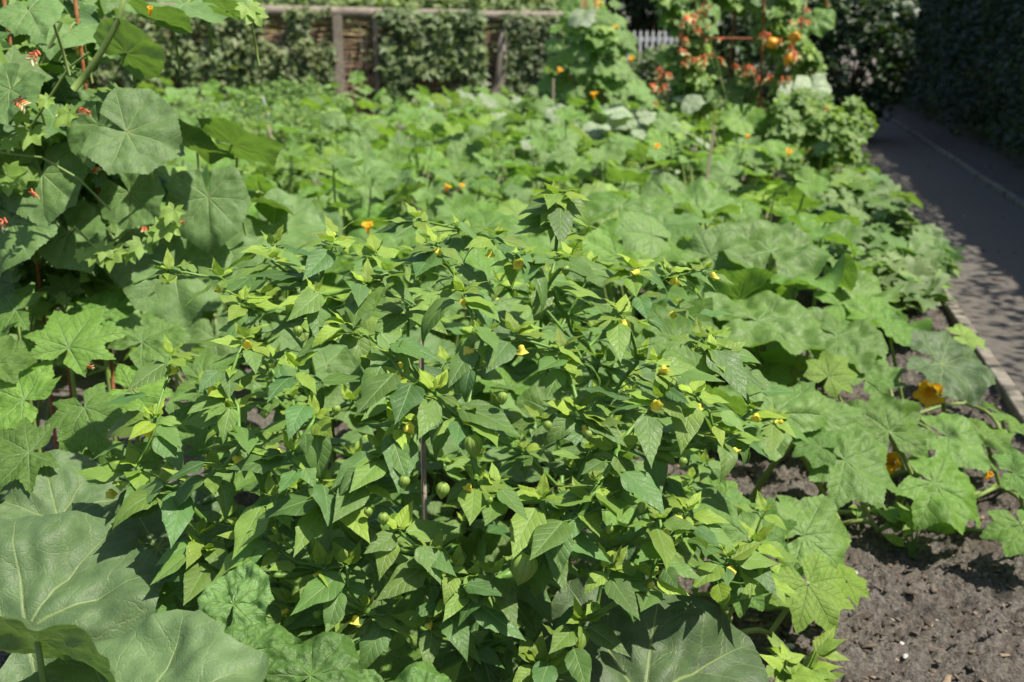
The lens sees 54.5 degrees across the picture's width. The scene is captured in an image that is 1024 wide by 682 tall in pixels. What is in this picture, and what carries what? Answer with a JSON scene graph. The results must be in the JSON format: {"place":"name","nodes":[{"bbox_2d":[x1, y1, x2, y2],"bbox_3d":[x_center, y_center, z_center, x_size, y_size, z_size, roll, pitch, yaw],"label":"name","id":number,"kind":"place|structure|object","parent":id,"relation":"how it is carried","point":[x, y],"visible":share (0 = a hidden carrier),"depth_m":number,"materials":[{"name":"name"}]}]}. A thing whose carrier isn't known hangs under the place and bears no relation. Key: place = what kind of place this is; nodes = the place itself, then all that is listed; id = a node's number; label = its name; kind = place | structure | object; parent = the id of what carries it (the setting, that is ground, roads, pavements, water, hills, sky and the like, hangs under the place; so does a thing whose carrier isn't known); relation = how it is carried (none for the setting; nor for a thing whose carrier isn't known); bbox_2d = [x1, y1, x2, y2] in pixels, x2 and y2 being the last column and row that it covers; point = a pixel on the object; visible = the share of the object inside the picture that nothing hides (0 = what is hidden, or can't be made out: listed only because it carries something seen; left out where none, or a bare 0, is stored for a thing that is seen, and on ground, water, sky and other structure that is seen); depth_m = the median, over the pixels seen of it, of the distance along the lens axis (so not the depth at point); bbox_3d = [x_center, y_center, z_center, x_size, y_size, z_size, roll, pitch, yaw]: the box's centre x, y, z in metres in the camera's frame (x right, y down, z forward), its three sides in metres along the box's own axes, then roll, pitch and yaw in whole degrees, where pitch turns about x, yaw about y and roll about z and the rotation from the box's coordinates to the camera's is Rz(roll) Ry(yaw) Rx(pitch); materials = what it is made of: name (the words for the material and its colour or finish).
{"place":"outdoors","nodes":[
{"label":"outdoors","id":0,"kind":"place"},
{"bbox_2d":[0,221,425,662],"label":"soil","id":1,"kind":"structure","parent":0,"point":[60,390],"depth_m":3.93,"materials":[{"name":"brown soil"}]},
{"bbox_2d":[2,0,118,448],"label":"plant support","id":2,"kind":"object","parent":1,"relation":"on","point":[9,39],"visible":0.02,"depth_m":2.73,"materials":[{"name":"wood"}]},
{"bbox_2d":[0,0,186,451],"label":"flowering vine","id":3,"kind":"object","parent":1,"relation":"on","point":[64,287],"visible":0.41,"depth_m":2.60,"materials":[{"name":"green plant"}]},
{"bbox_2d":[0,284,261,493],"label":"squash plant","id":4,"kind":"object","parent":1,"relation":"on","point":[83,331],"visible":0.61,"depth_m":2.24,"materials":[{"name":"green plant"}]},
{"bbox_2d":[0,0,326,451],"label":"gourd vine","id":5,"kind":"object","parent":1,"relation":"on","point":[222,227],"visible":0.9,"depth_m":2.52,"materials":[{"name":"green plant"}]},
{"bbox_2d":[0,0,268,272],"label":"vine shoot","id":6,"kind":"object","parent":5,"relation":"attached to","point":[102,254],"visible":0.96,"depth_m":2.33,"materials":[{"name":"green plant"}]},
{"bbox_2d":[41,202,372,401],"bbox_3d":[-1.159,-0.179,3.827,1.515,0.775,1.447,0,17,0],"label":"squash plant","id":7,"kind":"object","parent":1,"relation":"on","point":[198,329],"visible":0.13,"depth_m":3.66,"materials":[{"name":"green plant"}]},
{"bbox_2d":[167,156,320,194],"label":"herb clump","id":8,"kind":"object","parent":1,"relation":"on","point":[282,179],"visible":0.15,"depth_m":7.40,"materials":[{"name":"green plant"}]},
{"bbox_2d":[177,147,359,220],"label":"squash plant","id":9,"kind":"object","parent":1,"relation":"on","point":[294,155],"visible":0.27,"depth_m":6.82,"materials":[{"name":"green plant"}]},
{"bbox_2d":[256,178,401,259],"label":"squash plant","id":10,"kind":"object","parent":1,"relation":"on","point":[320,194],"visible":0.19,"depth_m":5.74,"materials":[{"name":"green plant"}]},
{"bbox_2d":[242,149,450,305],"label":"squash plant","id":11,"kind":"object","parent":1,"relation":"on","point":[374,177],"visible":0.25,"depth_m":5.26,"materials":[{"name":"green plant"}]},
{"bbox_2d":[327,167,546,265],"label":"squash plant","id":12,"kind":"object","parent":1,"relation":"on","point":[424,197],"visible":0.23,"depth_m":6.01,"materials":[{"name":"green plant"}]},
{"bbox_2d":[363,147,520,226],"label":"squash plant","id":13,"kind":"object","parent":1,"relation":"on","point":[396,159],"visible":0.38,"depth_m":6.82,"materials":[{"name":"green plant"}]},
{"bbox_2d":[0,233,1023,681],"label":"soil","id":14,"kind":"structure","parent":0,"point":[938,603],"depth_m":2.56,"materials":[{"name":"brown soil"}]},
{"bbox_2d":[0,449,268,681],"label":"pumpkin plant","id":15,"kind":"object","parent":14,"relation":"on","point":[79,595],"visible":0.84,"depth_m":1.56,"materials":[{"name":"green plant"}]},
{"bbox_2d":[156,560,451,681],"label":"leafy plant","id":16,"kind":"object","parent":14,"relation":"on","point":[245,591],"visible":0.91,"depth_m":1.41,"materials":[{"name":"green plant"}]},
{"bbox_2d":[271,191,529,345],"bbox_3d":[-0.521,-0.276,4.387,1.258,0.711,1.258,6,18,19],"label":"squash plant","id":17,"kind":"object","parent":14,"relation":"on","point":[457,205],"visible":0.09,"depth_m":4.47,"materials":[{"name":"green plant"}]},
{"bbox_2d":[419,341,428,616],"bbox_3d":[-0.191,0.356,2.172,0.011,0.757,0.062,-3,17,-10],"label":"garden cane","id":18,"kind":"object","parent":14,"relation":"on","point":[423,471],"visible":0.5,"depth_m":2.14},
{"bbox_2d":[137,315,717,681],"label":"squash plant","id":19,"kind":"object","parent":14,"relation":"on","point":[523,379],"visible":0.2,"depth_m":2.71,"materials":[{"name":"green plant"}]},
{"bbox_2d":[261,210,595,401],"bbox_3d":[-0.222,-0.116,3.905,1.242,0.675,1.394,-16,23,-42],"label":"squash plant","id":20,"kind":"object","parent":14,"relation":"on","point":[491,219],"visible":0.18,"depth_m":4.05,"materials":[{"name":"green plant"}]},
{"bbox_2d":[74,180,811,681],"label":"ground cherry plant","id":21,"kind":"object","parent":14,"relation":"on","point":[508,608],"visible":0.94,"depth_m":1.62,"materials":[{"name":"green plant"}]},
{"bbox_2d":[260,244,764,507],"bbox_3d":[-0.010,0.102,3.075,1.382,0.788,1.012,0,17,0],"label":"squash plant","id":22,"kind":"object","parent":14,"relation":"on","point":[478,259],"visible":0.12,"depth_m":2.99,"materials":[{"name":"green plant"}]},
{"bbox_2d":[427,180,629,288],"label":"squash plant","id":23,"kind":"object","parent":14,"relation":"on","point":[515,207],"visible":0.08,"depth_m":5.44,"materials":[{"name":"green plant"}]},
{"bbox_2d":[488,139,677,235],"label":"squash plant","id":24,"kind":"object","parent":14,"relation":"on","point":[610,157],"visible":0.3,"depth_m":6.75,"materials":[{"name":"green plant"}]},
{"bbox_2d":[527,192,746,348],"bbox_3d":[0.500,-0.330,4.516,1.327,0.699,1.376,-9,19,-28],"label":"squash plant","id":25,"kind":"object","parent":14,"relation":"on","point":[546,241],"visible":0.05,"depth_m":4.43,"materials":[{"name":"green plant"}]},
{"bbox_2d":[513,573,768,681],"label":"pumpkin plant","id":26,"kind":"object","parent":14,"relation":"on","point":[679,638],"visible":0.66,"depth_m":1.70,"materials":[{"name":"green plant"}]},
{"bbox_2d":[522,211,854,408],"bbox_3d":[0.667,-0.090,3.662,1.348,0.749,1.171,-8,19,-25],"label":"squash plant","id":27,"kind":"object","parent":14,"relation":"on","point":[634,232],"visible":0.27,"depth_m":3.61,"materials":[{"name":"green plant"}]},
{"bbox_2d":[569,176,905,398],"bbox_3d":[0.962,-0.157,3.881,1.237,0.760,1.649,-5,18,-15],"label":"squash plant","id":28,"kind":"object","parent":14,"relation":"on","point":[793,326],"visible":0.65,"depth_m":3.60,"materials":[{"name":"green plant"}]},
{"bbox_2d":[611,165,869,304],"bbox_3d":[1.127,-0.533,5.208,1.361,0.764,1.426,0,17,0],"label":"squash plant","id":29,"kind":"object","parent":14,"relation":"on","point":[814,185],"visible":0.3,"depth_m":5.12,"materials":[{"name":"green plant"}]},
{"bbox_2d":[679,475,868,636],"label":"squash plant","id":30,"kind":"object","parent":14,"relation":"on","point":[818,547],"visible":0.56,"depth_m":2.33,"materials":[{"name":"green plant"}]},
{"bbox_2d":[769,643,825,681],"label":"seedling","id":31,"kind":"object","parent":14,"relation":"on","point":[792,670],"visible":0.98,"depth_m":1.90,"materials":[{"name":"green plant"}]},
{"bbox_2d":[759,626,849,681],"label":"seedling","id":32,"kind":"object","parent":14,"relation":"on","point":[825,644],"visible":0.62,"depth_m":2.00,"materials":[{"name":"green plant"}]},
{"bbox_2d":[803,186,874,223],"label":"trailing plant","id":33,"kind":"object","parent":14,"relation":"on","point":[844,198],"visible":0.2,"depth_m":5.91,"materials":[{"name":"green plant"}]},
{"bbox_2d":[821,223,901,272],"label":"trailing plant","id":34,"kind":"object","parent":14,"relation":"on","point":[874,238],"visible":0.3,"depth_m":5.13,"materials":[{"name":"green plant"}]},
{"bbox_2d":[705,344,1023,557],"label":"squash plant","id":35,"kind":"object","parent":14,"relation":"on","point":[854,437],"visible":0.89,"depth_m":2.73,"materials":[{"name":"green plant"}]},
{"bbox_2d":[823,168,905,215],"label":"trailing plant","id":36,"kind":"object","parent":14,"relation":"on","point":[869,192],"visible":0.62,"depth_m":6.54,"materials":[{"name":"green plant"}]},
{"bbox_2d":[843,190,945,240],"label":"trailing plant","id":37,"kind":"object","parent":14,"relation":"on","point":[894,206],"visible":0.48,"depth_m":5.72,"materials":[{"name":"green plant"}]},
{"bbox_2d":[845,232,953,304],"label":"trailing plant","id":38,"kind":"object","parent":14,"relation":"on","point":[916,252],"visible":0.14,"depth_m":4.75,"materials":[{"name":"green plant"}]},
{"bbox_2d":[863,225,965,272],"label":"trailing plant","id":39,"kind":"object","parent":14,"relation":"on","point":[937,240],"visible":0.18,"depth_m":5.03,"materials":[{"name":"green plant"}]},
{"bbox_2d":[874,502,956,557],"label":"weed","id":40,"kind":"object","parent":14,"relation":"on","point":[896,516],"visible":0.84,"depth_m":2.69,"materials":[{"name":"green plant"}]},
{"bbox_2d":[875,249,956,343],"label":"trailing plant","id":41,"kind":"object","parent":14,"relation":"on","point":[922,289],"visible":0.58,"depth_m":4.44,"materials":[{"name":"green plant"}]},
{"bbox_2d":[844,293,1001,474],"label":"squash plant","id":42,"kind":"object","parent":14,"relation":"on","point":[961,371],"visible":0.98,"depth_m":3.15,"materials":[{"name":"green plant"}]},
{"bbox_2d":[181,47,890,442],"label":"ground","id":43,"kind":"structure","parent":0,"point":[851,63],"depth_m":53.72,"materials":[{"name":"soil"}]},
{"bbox_2d":[346,0,536,93],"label":"shrub","id":44,"kind":"object","parent":43,"relation":"on","point":[481,4],"visible":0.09,"depth_m":19.19,"materials":[{"name":"green plant"}]},
{"bbox_2d":[449,0,576,88],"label":"shrub","id":45,"kind":"object","parent":43,"relation":"on","point":[544,5],"visible":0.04,"depth_m":19.95,"materials":[{"name":"green plant"}]},
{"bbox_2d":[538,0,728,78],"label":"tree","id":46,"kind":"object","parent":43,"relation":"on","point":[637,25],"visible":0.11,"depth_m":23.61,"materials":[{"name":"green plant"}]},
{"bbox_2d":[621,0,860,85],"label":"tree","id":47,"kind":"object","parent":43,"relation":"on","point":[645,15],"visible":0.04,"depth_m":23.82,"materials":[{"name":"green plant"}]},
{"bbox_2d":[882,111,1023,210],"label":"path edging","id":48,"kind":"object","parent":43,"relation":"on","point":[1011,197],"visible":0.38,"depth_m":10.57,"materials":[{"name":"concrete"}]},
{"bbox_2d":[939,290,1023,436],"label":"path edging","id":49,"kind":"object","parent":43,"relation":"on","point":[1006,390],"visible":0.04,"depth_m":4.06,"materials":[{"name":"grey concrete"}]},
{"bbox_2d":[282,108,851,222],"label":"soil","id":50,"kind":"structure","parent":0,"point":[774,218],"depth_m":10.14,"materials":[{"name":"brown soil"}]},
{"bbox_2d":[138,77,222,111],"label":"squash plant","id":51,"kind":"object","parent":50,"relation":"on","point":[168,83],"visible":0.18,"depth_m":13.51,"materials":[{"name":"green plant"}]},
{"bbox_2d":[170,99,283,147],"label":"herb clump","id":52,"kind":"object","parent":50,"relation":"on","point":[249,121],"visible":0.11,"depth_m":9.33,"materials":[{"name":"green plant"}]},
{"bbox_2d":[184,79,292,110],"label":"squash plant","id":53,"kind":"object","parent":50,"relation":"on","point":[209,86],"visible":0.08,"depth_m":14.45,"materials":[{"name":"green plant"}]},
{"bbox_2d":[166,111,322,185],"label":"squash plant","id":54,"kind":"object","parent":50,"relation":"on","point":[185,117],"visible":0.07,"depth_m":8.71,"materials":[{"name":"green plant"}]},
{"bbox_2d":[193,101,338,154],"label":"herb clump","id":55,"kind":"object","parent":50,"relation":"on","point":[310,124],"visible":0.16,"depth_m":10.19,"materials":[{"name":"green plant"}]},
{"bbox_2d":[224,73,353,137],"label":"herb clump","id":56,"kind":"object","parent":50,"relation":"on","point":[276,94],"visible":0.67,"depth_m":12.11,"materials":[{"name":"green plant"}]},
{"bbox_2d":[246,95,358,155],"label":"squash plant","id":57,"kind":"object","parent":50,"relation":"on","point":[279,107],"visible":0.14,"depth_m":11.27,"materials":[{"name":"green plant"}]},
{"bbox_2d":[247,96,363,161],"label":"squash plant","id":58,"kind":"object","parent":50,"relation":"on","point":[355,124],"visible":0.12,"depth_m":10.56,"materials":[{"name":"green plant"}]},
{"bbox_2d":[243,107,384,143],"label":"herb clump","id":59,"kind":"object","parent":50,"relation":"on","point":[350,128],"visible":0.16,"depth_m":11.41,"materials":[{"name":"green plant"}]},
{"bbox_2d":[231,0,422,98],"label":"shrub","id":60,"kind":"object","parent":50,"relation":"on","point":[351,3],"visible":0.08,"depth_m":18.68,"materials":[{"name":"green plant"}]},
{"bbox_2d":[274,123,387,176],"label":"squash plant","id":61,"kind":"object","parent":50,"relation":"on","point":[369,136],"visible":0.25,"depth_m":9.55,"materials":[{"name":"green plant"}]},
{"bbox_2d":[83,2,583,118],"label":"woven wall","id":62,"kind":"structure","parent":50,"relation":"on","point":[365,14],"depth_m":16.14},
{"bbox_2d":[14,11,253,110],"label":"ivy","id":63,"kind":"object","parent":62,"relation":"attached to","point":[194,73],"visible":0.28,"depth_m":15.26,"materials":[{"name":"green plant"}]},
{"bbox_2d":[228,5,361,111],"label":"ivy","id":64,"kind":"object","parent":62,"relation":"attached to","point":[307,55],"visible":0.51,"depth_m":15.66,"materials":[{"name":"green plant"}]},
{"bbox_2d":[364,6,490,123],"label":"ivy","id":65,"kind":"object","parent":62,"relation":"attached to","point":[448,45],"visible":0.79,"depth_m":16.32,"materials":[{"name":"green plant"}]},
{"bbox_2d":[288,70,395,117],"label":"squash plant","id":66,"kind":"object","parent":50,"relation":"on","point":[358,76],"visible":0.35,"depth_m":14.49,"materials":[{"name":"green plant"}]},
{"bbox_2d":[317,100,428,140],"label":"squash plant","id":67,"kind":"object","parent":50,"relation":"on","point":[363,104],"visible":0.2,"depth_m":12.16,"materials":[{"name":"green plant"}]},
{"bbox_2d":[284,110,462,206],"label":"squash plant","id":68,"kind":"object","parent":50,"relation":"on","point":[324,122],"visible":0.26,"depth_m":8.37,"materials":[{"name":"green plant"}]},
{"bbox_2d":[322,123,494,217],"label":"squash plant","id":69,"kind":"object","parent":50,"relation":"on","point":[462,154],"visible":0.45,"depth_m":7.59,"materials":[{"name":"green plant"}]},
{"bbox_2d":[360,102,474,151],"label":"squash plant","id":70,"kind":"object","parent":50,"relation":"on","point":[427,112],"visible":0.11,"depth_m":11.45,"materials":[{"name":"green plant"}]},
{"bbox_2d":[337,103,499,166],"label":"squash plant","id":71,"kind":"object","parent":50,"relation":"on","point":[406,114],"visible":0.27,"depth_m":10.14,"materials":[{"name":"green plant"}]},
{"bbox_2d":[397,85,489,121],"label":"squash plant","id":72,"kind":"object","parent":50,"relation":"on","point":[423,93],"visible":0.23,"depth_m":14.63,"materials":[{"name":"green plant"}]},
{"bbox_2d":[391,108,546,188],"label":"squash plant","id":73,"kind":"object","parent":50,"relation":"on","point":[453,119],"visible":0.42,"depth_m":9.19,"materials":[{"name":"green plant"}]},
{"bbox_2d":[419,90,521,140],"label":"squash plant","id":74,"kind":"object","parent":50,"relation":"on","point":[490,102],"visible":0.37,"depth_m":12.52,"materials":[{"name":"green plant"}]},
{"bbox_2d":[422,86,525,124],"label":"squash plant","id":75,"kind":"object","parent":50,"relation":"on","point":[504,90],"visible":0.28,"depth_m":13.28,"materials":[{"name":"green plant"}]},
{"bbox_2d":[433,93,523,140],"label":"squash plant","id":76,"kind":"object","parent":50,"relation":"on","point":[508,105],"visible":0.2,"depth_m":12.63,"materials":[{"name":"green plant"}]},
{"bbox_2d":[429,131,596,197],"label":"squash plant","id":77,"kind":"object","parent":50,"relation":"on","point":[509,141],"visible":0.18,"depth_m":8.90,"materials":[{"name":"green plant"}]},
{"bbox_2d":[498,11,592,113],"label":"ivy","id":78,"kind":"object","parent":50,"relation":"on","point":[525,75],"visible":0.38,"depth_m":16.88,"materials":[{"name":"green plant"}]},
{"bbox_2d":[468,104,640,214],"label":"squash plant","id":79,"kind":"object","parent":50,"relation":"on","point":[581,168],"visible":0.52,"depth_m":7.55,"materials":[{"name":"green plant"}]},
{"bbox_2d":[496,92,618,171],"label":"squash plant","id":80,"kind":"object","parent":50,"relation":"on","point":[544,102],"visible":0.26,"depth_m":10.26,"materials":[{"name":"green plant"}]},
{"bbox_2d":[491,121,670,183],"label":"squash plant","id":81,"kind":"object","parent":50,"relation":"on","point":[525,156],"visible":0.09,"depth_m":9.46,"materials":[{"name":"green plant"}]},
{"bbox_2d":[519,0,657,141],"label":"gourd vine","id":82,"kind":"object","parent":50,"relation":"on","point":[606,46],"visible":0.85,"depth_m":11.46,"materials":[{"name":"green plant"}]},
{"bbox_2d":[519,104,695,185],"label":"squash plant","id":83,"kind":"object","parent":50,"relation":"on","point":[617,111],"visible":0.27,"depth_m":8.82,"materials":[{"name":"green plant"}]},
{"bbox_2d":[575,100,714,179],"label":"squash plant","id":84,"kind":"object","parent":50,"relation":"on","point":[594,118],"visible":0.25,"depth_m":9.51,"materials":[{"name":"green plant"}]},
{"bbox_2d":[623,42,677,112],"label":"shrub","id":85,"kind":"object","parent":50,"relation":"on","point":[648,67],"visible":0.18,"depth_m":15.67,"materials":[{"name":"green plant"}]},
{"bbox_2d":[587,120,745,188],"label":"squash plant","id":86,"kind":"object","parent":50,"relation":"on","point":[683,135],"visible":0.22,"depth_m":8.64,"materials":[{"name":"green plant"}]},
{"bbox_2d":[577,93,755,190],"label":"squash plant","id":87,"kind":"object","parent":50,"relation":"on","point":[691,103],"visible":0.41,"depth_m":8.73,"materials":[{"name":"green plant"}]},
{"bbox_2d":[599,111,791,192],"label":"squash plant","id":88,"kind":"object","parent":50,"relation":"on","point":[754,152],"visible":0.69,"depth_m":7.57,"materials":[{"name":"green plant"}]},
{"bbox_2d":[637,98,800,179],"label":"squash plant","id":89,"kind":"object","parent":50,"relation":"on","point":[727,134],"visible":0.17,"depth_m":9.16,"materials":[{"name":"green plant"}]},
{"bbox_2d":[650,0,827,189],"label":"flowering vine","id":90,"kind":"object","parent":50,"relation":"on","point":[684,74],"visible":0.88,"depth_m":8.91,"materials":[{"name":"green plant"}]},
{"bbox_2d":[698,0,808,153],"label":"plant support","id":91,"kind":"object","parent":50,"relation":"on","point":[760,99],"visible":0.43,"depth_m":8.99,"materials":[{"name":"wood"}]},
{"bbox_2d":[672,0,835,170],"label":"gourd vine","id":92,"kind":"object","parent":50,"relation":"on","point":[753,119],"visible":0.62,"depth_m":8.91,"materials":[{"name":"green plant"}]},
{"bbox_2d":[668,0,846,116],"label":"shrub","id":93,"kind":"object","parent":50,"relation":"on","point":[753,50],"visible":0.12,"depth_m":13.36,"materials":[{"name":"green plant"}]},
{"bbox_2d":[652,1,878,181],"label":"shrub","id":94,"kind":"object","parent":50,"relation":"on","point":[806,119],"visible":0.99,"depth_m":8.01,"materials":[{"name":"green plant"}]},
{"bbox_2d":[704,134,855,223],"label":"squash plant","id":95,"kind":"object","parent":50,"relation":"on","point":[721,171],"visible":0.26,"depth_m":6.94,"materials":[{"name":"green plant"}]},
{"bbox_2d":[739,155,880,198],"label":"squash plant","id":96,"kind":"object","parent":50,"relation":"on","point":[771,180],"visible":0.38,"depth_m":8.55,"materials":[{"name":"green plant"}]},
{"bbox_2d":[803,0,923,128],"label":"shrub","id":97,"kind":"object","parent":50,"relation":"on","point":[880,91],"visible":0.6,"depth_m":13.04,"materials":[{"name":"green plant"}]},
{"bbox_2d":[837,96,1023,397],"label":"path","id":98,"kind":"structure","parent":0,"point":[990,305],"depth_m":7.35,"materials":[{"name":"grey asphalt"}]},
{"bbox_2d":[878,95,1023,199],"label":"verge","id":99,"kind":"structure","parent":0,"point":[976,160],"depth_m":12.83,"materials":[{"name":"soil"}]},
{"bbox_2d":[883,0,1023,168],"bbox_3d":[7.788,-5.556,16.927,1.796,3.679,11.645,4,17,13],"label":"hedge","id":100,"kind":"object","parent":99,"relation":"on","point":[956,48],"visible":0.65,"depth_m":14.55,"materials":[{"name":"green plant"}]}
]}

